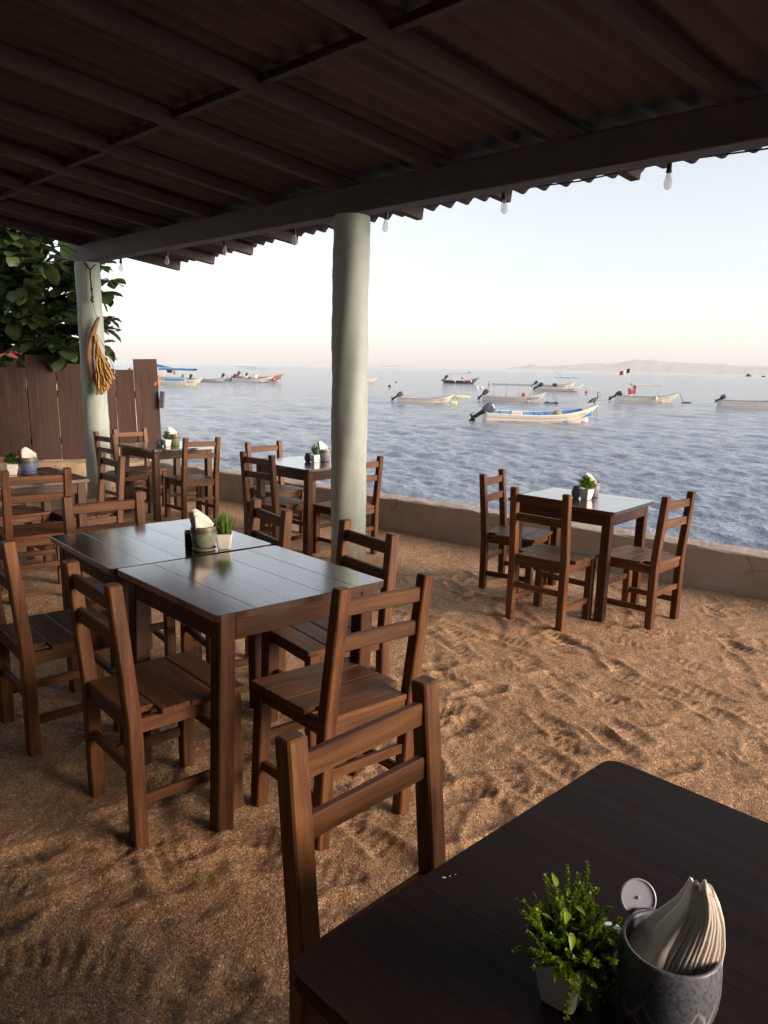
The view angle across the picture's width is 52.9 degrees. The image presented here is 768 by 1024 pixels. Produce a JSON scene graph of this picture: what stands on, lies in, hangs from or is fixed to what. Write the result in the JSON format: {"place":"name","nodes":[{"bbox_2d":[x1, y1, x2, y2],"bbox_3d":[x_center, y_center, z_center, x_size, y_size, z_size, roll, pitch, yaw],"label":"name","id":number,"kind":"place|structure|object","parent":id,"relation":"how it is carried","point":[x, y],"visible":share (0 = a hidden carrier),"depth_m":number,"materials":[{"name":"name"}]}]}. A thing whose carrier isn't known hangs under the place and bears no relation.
{"place":"outdoors","nodes":[
{"label":"outdoors","id":0,"kind":"place"},
{"bbox_2d":[44,418,85,460],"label":"shore ground","id":1,"kind":"structure","parent":0,"point":[62,456],"depth_m":13.75,"materials":[{"name":"beige sand"}]},
{"bbox_2d":[0,351,21,358],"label":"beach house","id":2,"kind":"structure","parent":1,"relation":"on","point":[10,354],"depth_m":25.03,"materials":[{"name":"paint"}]},
{"bbox_2d":[0,226,125,450],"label":"almond tree","id":3,"kind":"object","parent":1,"relation":"on","point":[34,319],"visible":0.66,"depth_m":10.00,"materials":[{"name":"green plant"}]},
{"bbox_2d":[114,368,137,458],"bbox_3d":[-4.746,-1.745,14.182,0.618,1.799,0.722,-3,11,-22],"label":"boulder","id":4,"kind":"object","parent":1,"relation":"on","point":[135,406],"visible":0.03,"depth_m":13.94,"materials":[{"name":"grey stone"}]},
{"bbox_2d":[0,485,767,1023],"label":"sand","id":5,"kind":"structure","parent":0,"point":[180,919],"depth_m":2.97,"materials":[{"name":"beige sand"}]},
{"bbox_2d":[0,449,51,567],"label":"wooden chair","id":6,"kind":"object","parent":5,"relation":"on","point":[26,513],"visible":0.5,"depth_m":5.86,"materials":[{"name":"brown wood"}]},
{"bbox_2d":[0,467,72,604],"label":"wooden chair","id":7,"kind":"object","parent":5,"relation":"on","point":[28,535],"visible":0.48,"depth_m":5.00,"materials":[{"name":"brown wood"}]},
{"bbox_2d":[0,467,90,577],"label":"dining table","id":8,"kind":"object","parent":5,"relation":"on","point":[79,486],"visible":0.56,"depth_m":5.39,"materials":[{"name":"brown wood"}]},
{"bbox_2d":[3,452,18,474],"bbox_3d":[-2.643,-0.346,5.471,0.128,0.163,0.138,-5,12,-28],"label":"potted plant","id":9,"kind":"object","parent":8,"relation":"on","point":[11,460],"visible":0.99,"depth_m":5.45,"materials":[{"name":"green plant"}]},
{"bbox_2d":[18,457,37,474],"bbox_3d":[-2.548,-0.334,5.534,0.132,0.120,0.132,1,11,0],"label":"napkin pot","id":10,"kind":"object","parent":8,"relation":"on","point":[28,466],"visible":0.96,"depth_m":5.49,"materials":[{"name":"blue ceramic"}]},
{"bbox_2d":[21,447,36,457],"bbox_3d":[-2.538,-0.399,5.526,0.101,0.131,0.122,-3,12,-23],"label":"napkin stack","id":11,"kind":"object","parent":10,"relation":"in","point":[26,452],"visible":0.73,"depth_m":5.49,"materials":[{"name":"paper"}]},
{"bbox_2d":[0,539,119,756],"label":"wooden chair","id":12,"kind":"object","parent":5,"relation":"on","point":[24,635],"visible":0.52,"depth_m":3.09,"materials":[{"name":"brown wood"}]},
{"bbox_2d":[0,459,144,486],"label":"wall","id":13,"kind":"structure","parent":5,"relation":"on","point":[77,466],"depth_m":9.96,"materials":[{"name":"beige concrete"}]},
{"bbox_2d":[0,355,164,459],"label":"plank fence","id":14,"kind":"object","parent":13,"relation":"on","point":[41,391],"visible":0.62,"depth_m":9.94,"materials":[{"name":"brown wood"}]},
{"bbox_2d":[52,451,125,559],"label":"wooden chair","id":15,"kind":"object","parent":5,"relation":"on","point":[101,518],"visible":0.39,"depth_m":5.92,"materials":[{"name":"brown wood"}]},
{"bbox_2d":[74,261,111,498],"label":"pillar","id":16,"kind":"structure","parent":5,"relation":"on","point":[96,413],"depth_m":8.90,"materials":[{"name":"white paint"}]},
{"bbox_2d":[85,262,116,394],"bbox_3d":[-3.217,-2.057,8.723,0.364,1.467,0.133,1,11,0],"label":"palm ornament","id":17,"kind":"object","parent":16,"relation":"hanging from","point":[101,375],"visible":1,"depth_m":8.77,"materials":[{"name":"wicker"}]},
{"bbox_2d":[0,0,767,270],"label":"porch roof","id":18,"kind":"structure","parent":16,"relation":"on","point":[154,131],"depth_m":4.32,"materials":[{"name":"paint"}]},
{"bbox_2d":[0,148,767,271],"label":"string lights","id":19,"kind":"object","parent":18,"relation":"hanging from","point":[669,168],"visible":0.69,"depth_m":4.57,"materials":[{"name":"white plastic"},{"name":"clear glass"}]},
{"bbox_2d":[61,490,175,678],"bbox_3d":[-1.358,0.385,3.974,0.427,0.912,0.456,-7,13,-36],"label":"wooden chair","id":20,"kind":"object","parent":5,"relation":"on","point":[136,503],"visible":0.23,"depth_m":3.98,"materials":[{"name":"brown wood"}]},
{"bbox_2d":[93,431,152,516],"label":"wooden chair","id":21,"kind":"object","parent":5,"relation":"on","point":[134,474],"visible":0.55,"depth_m":8.20,"materials":[{"name":"brown wood"}]},
{"bbox_2d":[112,428,167,509],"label":"wooden chair","id":22,"kind":"object","parent":5,"relation":"on","point":[147,466],"visible":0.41,"depth_m":8.77,"materials":[{"name":"brown wood"}]},
{"bbox_2d":[62,559,244,847],"bbox_3d":[-0.791,0.616,2.693,0.456,0.912,0.427,-8,14,-40],"label":"wooden chair","id":23,"kind":"object","parent":5,"relation":"on","point":[173,688],"visible":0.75,"depth_m":2.60,"materials":[{"name":"brown wood"}]},
{"bbox_2d":[50,519,270,742],"bbox_3d":[-1.026,0.520,3.588,0.731,0.800,0.768,-8,14,-39],"label":"dining table","id":24,"kind":"object","parent":5,"relation":"on","point":[103,556],"visible":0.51,"depth_m":3.46,"materials":[{"name":"brown wood"}]},
{"bbox_2d":[184,529,192,548],"bbox_3d":[-0.845,0.117,3.345,0.036,0.082,0.036,1,11,0],"label":"shaker","id":25,"kind":"object","parent":24,"relation":"on","point":[188,543],"visible":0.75,"depth_m":3.33,"materials":[{"name":"black plastic"}]},
{"bbox_2d":[190,524,216,551],"bbox_3d":[-0.773,0.110,3.316,0.112,0.107,0.112,1,11,0],"label":"napkin pot","id":26,"kind":"object","parent":24,"relation":"on","point":[203,539],"visible":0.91,"depth_m":3.27,"materials":[{"name":"green ceramic"}]},
{"bbox_2d":[188,509,213,527],"bbox_3d":[-0.781,0.051,3.299,0.091,0.129,0.084,-5,12,-31],"label":"napkin stack","id":27,"kind":"object","parent":26,"relation":"in","point":[198,519],"visible":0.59,"depth_m":3.27,"materials":[{"name":"paper"}]},
{"bbox_2d":[210,508,237,549],"bbox_3d":[-0.697,0.071,3.340,0.128,0.177,0.130,0,11,-8],"label":"potted plant","id":28,"kind":"object","parent":24,"relation":"on","point":[224,535],"visible":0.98,"depth_m":3.32,"materials":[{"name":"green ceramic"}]},
{"bbox_2d":[118,441,213,521],"bbox_3d":[-2.334,-0.321,8.323,0.731,0.800,0.768,-9,14,-44],"label":"dining table","id":29,"kind":"object","parent":5,"relation":"on","point":[154,452],"visible":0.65,"depth_m":8.09,"materials":[{"name":"brown wood"}]},
{"bbox_2d":[156,439,162,445],"bbox_3d":[-2.357,-0.729,8.115,0.076,0.075,0.076,1,11,0],"label":"condiment jar","id":30,"kind":"object","parent":29,"relation":"on","point":[159,442],"visible":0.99,"depth_m":8.09,"materials":[{"name":"glass"}]},
{"bbox_2d":[161,431,172,446],"bbox_3d":[-2.274,-0.772,8.089,0.131,0.173,0.118,1,11,-2],"label":"potted plant","id":31,"kind":"object","parent":29,"relation":"on","point":[166,442],"visible":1,"depth_m":8.07,"materials":[{"name":"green plant"}]},
{"bbox_2d":[169,433,179,445],"bbox_3d":[-2.219,-0.767,8.199,0.116,0.127,0.116,1,11,0],"label":"napkin pot","id":32,"kind":"object","parent":29,"relation":"on","point":[175,440],"visible":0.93,"depth_m":8.16,"materials":[{"name":"green ceramic"}]},
{"bbox_2d":[167,427,176,435],"bbox_3d":[-2.241,-0.831,8.181,0.101,0.140,0.072,-2,11,-17],"label":"napkin stack","id":33,"kind":"object","parent":32,"relation":"in","point":[171,430],"visible":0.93,"depth_m":8.15,"materials":[{"name":"paper"}]},
{"bbox_2d":[163,437,220,519],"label":"wooden chair","id":34,"kind":"object","parent":5,"relation":"on","point":[183,480],"visible":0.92,"depth_m":7.98,"materials":[{"name":"brown wood"}]},
{"bbox_2d":[180,498,292,671],"bbox_3d":[-0.755,0.426,3.897,0.456,0.912,0.427,-6,12,-33],"label":"wooden chair","id":35,"kind":"object","parent":5,"relation":"on","point":[283,521],"visible":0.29,"depth_m":3.88,"materials":[{"name":"brown wood"}]},
{"bbox_2d":[118,546,383,831],"bbox_3d":[-0.517,0.629,2.976,0.731,0.800,0.700,-7,14,-43],"label":"dining table","id":36,"kind":"object","parent":5,"relation":"on","point":[223,601],"visible":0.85,"depth_m":2.73,"materials":[{"name":"brown wood"}]},
{"bbox_2d":[240,451,303,540],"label":"wooden chair","id":37,"kind":"object","parent":5,"relation":"on","point":[275,503],"visible":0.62,"depth_m":6.58,"materials":[{"name":"brown wood"}]},
{"bbox_2d":[245,441,303,535],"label":"wooden chair","id":38,"kind":"object","parent":5,"relation":"on","point":[288,490],"visible":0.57,"depth_m":7.55,"materials":[{"name":"brown wood"}]},
{"bbox_2d":[256,456,330,556],"bbox_3d":[-0.672,-0.056,7.018,0.768,0.800,0.731,11,15,42],"label":"dining table","id":39,"kind":"object","parent":5,"relation":"on","point":[310,474],"visible":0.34,"depth_m":6.61,"materials":[{"name":"brown wood"}]},
{"bbox_2d":[304,453,310,461],"bbox_3d":[-0.684,-0.494,6.962,0.068,0.078,0.068,1,11,0],"label":"condiment jar","id":40,"kind":"object","parent":39,"relation":"on","point":[307,457],"visible":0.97,"depth_m":6.94,"materials":[{"name":"stone"}]},
{"bbox_2d":[310,444,320,462],"bbox_3d":[-0.620,-0.527,6.907,0.120,0.167,0.112,-4,12,-26],"label":"potted plant","id":41,"kind":"object","parent":39,"relation":"on","point":[314,457],"visible":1,"depth_m":6.89,"materials":[{"name":"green plant"}]},
{"bbox_2d":[319,448,330,461],"bbox_3d":[-0.534,-0.516,7.008,0.112,0.112,0.112,1,11,0],"label":"napkin pot","id":42,"kind":"object","parent":39,"relation":"on","point":[325,455],"visible":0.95,"depth_m":6.97,"materials":[{"name":"purple ceramic"}]},
{"bbox_2d":[317,441,327,450],"bbox_3d":[-0.555,-0.578,6.991,0.095,0.129,0.072,-2,11,-17],"label":"napkin stack","id":43,"kind":"object","parent":42,"relation":"in","point":[321,445],"visible":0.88,"depth_m":6.96,"materials":[{"name":"paper"}]},
{"bbox_2d":[270,519,398,747],"bbox_3d":[-0.245,0.531,3.393,0.456,0.912,0.427,-6,13,-35],"label":"wooden chair","id":44,"kind":"object","parent":5,"relation":"on","point":[305,642],"visible":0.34,"depth_m":3.32,"materials":[{"name":"brown wood"}]},
{"bbox_2d":[251,572,433,851],"bbox_3d":[-0.160,0.636,2.702,0.427,0.912,0.456,-5,13,-43],"label":"wooden chair","id":45,"kind":"object","parent":5,"relation":"on","point":[338,691],"visible":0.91,"depth_m":2.60,"materials":[{"name":"brown wood"}]},
{"bbox_2d":[313,456,383,554],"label":"wooden chair","id":46,"kind":"object","parent":5,"relation":"on","point":[325,507],"visible":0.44,"depth_m":6.71,"materials":[{"name":"brown wood"}]},
{"bbox_2d":[330,213,370,569],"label":"pillar","id":47,"kind":"structure","parent":5,"relation":"on","point":[349,321],"depth_m":5.82,"materials":[{"name":"white paint"}]},
{"bbox_2d":[275,675,445,1023],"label":"wooden chair","id":48,"kind":"object","parent":5,"relation":"on","point":[303,823],"visible":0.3,"depth_m":1.49,"materials":[{"name":"brown wood"}]},
{"bbox_2d":[150,459,767,600],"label":"sea wall","id":49,"kind":"structure","parent":5,"relation":"on","point":[736,570],"depth_m":6.79,"materials":[{"name":"concrete"}]},
{"bbox_2d":[479,469,552,595],"bbox_3d":[0.983,0.167,5.793,0.456,0.912,0.427,8,12,30],"label":"wooden chair","id":50,"kind":"object","parent":5,"relation":"on","point":[499,534],"visible":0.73,"depth_m":5.73,"materials":[{"name":"brown wood"}]},
{"bbox_2d":[294,761,767,1023],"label":"dining table","id":51,"kind":"object","parent":5,"relation":"on","point":[433,946],"visible":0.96,"depth_m":1.13,"materials":[{"name":"brown wood"}]},
{"bbox_2d":[511,860,622,1021],"bbox_3d":[0.225,0.524,0.945,0.140,0.173,0.158,9,13,34],"label":"potted plant","id":52,"kind":"object","parent":51,"relation":"on","point":[569,958],"visible":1,"depth_m":0.93,"materials":[{"name":"green plant"}]},
{"bbox_2d":[597,921,621,985],"bbox_3d":[0.290,0.568,0.995,0.030,0.072,0.030,1,11,0],"label":"shaker","id":53,"kind":"object","parent":51,"relation":"on","point":[611,979],"visible":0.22,"depth_m":0.99,"materials":[{"name":"metal"}]},
{"bbox_2d":[620,878,656,914],"bbox_3d":[0.339,0.547,1.002,0.056,0.112,0.075,1,11,0],"label":"condiment jar","id":54,"kind":"object","parent":51,"relation":"on","point":[637,894],"visible":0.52,"depth_m":1.02,"materials":[{"name":"silver ceramic"}]},
{"bbox_2d":[616,909,722,1023],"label":"napkin pot","id":55,"kind":"object","parent":51,"relation":"on","point":[649,993],"visible":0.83,"depth_m":0.86,"materials":[{"name":"grey ceramic"}]},
{"bbox_2d":[610,876,725,974],"bbox_3d":[0.335,0.494,0.908,0.118,0.154,0.064,3,11,7],"label":"napkin stack","id":56,"kind":"object","parent":55,"relation":"in","point":[682,932],"visible":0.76,"depth_m":0.89,"materials":[{"name":"paper"}]},
{"bbox_2d":[505,486,597,631],"bbox_3d":[1.087,0.293,5.008,0.427,0.912,0.456,11,14,40],"label":"wooden chair","id":57,"kind":"object","parent":5,"relation":"on","point":[563,560],"visible":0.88,"depth_m":4.91,"materials":[{"name":"brown wood"}]},
{"bbox_2d":[508,488,653,621],"bbox_3d":[1.361,0.302,5.445,0.768,0.800,0.731,10,13,37],"label":"dining table","id":58,"kind":"object","parent":5,"relation":"on","point":[607,512],"visible":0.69,"depth_m":5.16,"materials":[{"name":"brown wood"}]},
{"bbox_2d":[571,485,579,497],"bbox_3d":[1.339,-0.142,5.386,0.064,0.090,0.064,1,11,0],"label":"condiment jar","id":59,"kind":"object","parent":58,"relation":"on","point":[575,492],"visible":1,"depth_m":5.36,"materials":[{"name":"stone"}]},
{"bbox_2d":[577,476,595,499],"bbox_3d":[1.402,-0.172,5.341,0.162,0.169,0.146,-8,14,-40],"label":"potted plant","id":60,"kind":"object","parent":58,"relation":"on","point":[587,490],"visible":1,"depth_m":5.32,"materials":[{"name":"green plant"}]},
{"bbox_2d":[592,482,599,496],"bbox_3d":[1.484,-0.161,5.489,0.100,0.102,0.100,1,11,0],"label":"napkin pot","id":61,"kind":"object","parent":58,"relation":"on","point":[596,489],"visible":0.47,"depth_m":5.45,"materials":[{"name":"grey ceramic"}]},
{"bbox_2d":[584,473,596,482],"bbox_3d":[1.462,-0.215,5.476,0.082,0.122,0.075,-2,11,-17],"label":"napkin stack","id":62,"kind":"object","parent":61,"relation":"in","point":[588,474],"visible":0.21,"depth_m":5.46,"materials":[{"name":"paper"}]},
{"bbox_2d":[596,491,695,629],"bbox_3d":[1.713,0.307,5.107,0.456,0.912,0.427,11,14,44],"label":"wooden chair","id":63,"kind":"object","parent":5,"relation":"on","point":[628,559],"visible":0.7,"depth_m":5.01,"materials":[{"name":"brown wood"}]},
{"bbox_2d":[10,146,767,374],"label":"sky","id":64,"kind":"structure","parent":0,"point":[605,270],"materials":[{"name":"white"}]},
{"bbox_2d":[380,365,406,366],"bbox_3d":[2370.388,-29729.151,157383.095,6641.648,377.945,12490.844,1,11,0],"label":"hills","id":65,"kind":"structure","parent":0,"point":[393,366],"depth_m":152137.25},
{"bbox_2d":[108,361,767,550],"bbox_3d":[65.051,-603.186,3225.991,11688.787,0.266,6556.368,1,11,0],"label":"sea","id":66,"kind":"structure","parent":0,"point":[708,451],"depth_m":38.84,"materials":[{"name":"blue liquid"}]},
{"bbox_2d":[157,364,171,375],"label":"panga boat","id":67,"kind":"object","parent":66,"relation":"on","point":[164,373],"visible":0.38,"depth_m":165.81,"materials":[{"name":"white fabric"}]},
{"bbox_2d":[159,377,211,385],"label":"panga boat","id":68,"kind":"object","parent":66,"relation":"on","point":[177,382],"visible":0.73,"depth_m":106.12,"materials":[{"name":"white paint"}]},
{"bbox_2d":[158,368,197,379],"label":"boat","id":69,"kind":"object","parent":68,"relation":"attached to","point":[169,370],"visible":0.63,"depth_m":137.53,"materials":[{"name":"blue fabric"}]},
{"bbox_2d":[187,374,227,381],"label":"skiff boat","id":70,"kind":"object","parent":66,"relation":"on","point":[211,380],"visible":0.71,"depth_m":129.50,"materials":[{"name":"paint"}]},
{"bbox_2d":[220,373,248,380],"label":"skiff boat","id":71,"kind":"object","parent":66,"relation":"on","point":[223,375],"visible":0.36,"depth_m":138.10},
{"bbox_2d":[230,372,275,381],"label":"skiff boat","id":72,"kind":"object","parent":66,"relation":"on","point":[235,378],"visible":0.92,"depth_m":135.15,"materials":[{"name":"paint"}]},
{"bbox_2d":[231,366,282,380],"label":"skiff boat","id":73,"kind":"object","parent":66,"relation":"on","point":[276,377],"visible":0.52,"depth_m":146.04,"materials":[{"name":"grey fabric"}]},
{"bbox_2d":[367,375,380,381],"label":"panga boat","id":74,"kind":"object","parent":66,"relation":"on","point":[371,380],"visible":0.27,"depth_m":153.32,"materials":[{"name":"grey fabric"}]},
{"bbox_2d":[391,381,459,403],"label":"panga boat","id":75,"kind":"object","parent":66,"relation":"on","point":[399,397],"visible":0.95,"depth_m":69.98,"materials":[{"name":"white plastic"}]},
{"bbox_2d":[441,372,478,383],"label":"fishing boat","id":76,"kind":"object","parent":66,"relation":"on","point":[465,381],"visible":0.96,"depth_m":162.00,"materials":[{"name":"paint"}]},
{"bbox_2d":[453,395,469,397],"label":"kayak","id":77,"kind":"object","parent":66,"relation":"on","point":[465,396],"visible":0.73,"depth_m":85.25,"materials":[{"name":"yellow plastic"}]},
{"bbox_2d":[477,383,565,403],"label":"panga boat","id":78,"kind":"object","parent":66,"relation":"on","point":[523,397],"visible":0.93,"depth_m":76.39,"materials":[{"name":"grey fabric"}]},
{"bbox_2d":[469,402,597,423],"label":"panga boat","id":79,"kind":"object","parent":66,"relation":"on","point":[488,411],"visible":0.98,"depth_m":47.83,"materials":[{"name":"white paint"}]},
{"bbox_2d":[587,392,600,403],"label":"pelican","id":80,"kind":"object","parent":79,"relation":"on","point":[594,400],"visible":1,"depth_m":48.33,"materials":[{"name":"grey plastic"}]},
{"bbox_2d":[531,381,575,388],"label":"skiff boat","id":81,"kind":"object","parent":66,"relation":"on","point":[535,384],"visible":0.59,"depth_m":132.85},
{"bbox_2d":[533,372,584,391],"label":"skiff boat","id":82,"kind":"object","parent":66,"relation":"on","point":[562,389],"visible":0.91,"depth_m":117.78,"materials":[{"name":"paint"}]},
{"bbox_2d":[608,369,682,402],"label":"panga boat","id":83,"kind":"object","parent":66,"relation":"on","point":[618,396],"visible":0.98,"depth_m":83.49,"materials":[{"name":"white fabric"}]},
{"bbox_2d":[714,394,767,408],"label":"panga boat","id":84,"kind":"object","parent":66,"relation":"on","point":[721,401],"visible":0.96,"depth_m":74.54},
{"bbox_2d":[508,359,767,374],"bbox_3d":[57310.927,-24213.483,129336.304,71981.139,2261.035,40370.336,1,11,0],"label":"hills","id":85,"kind":"structure","parent":0,"point":[648,366],"depth_m":131578.64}
]}

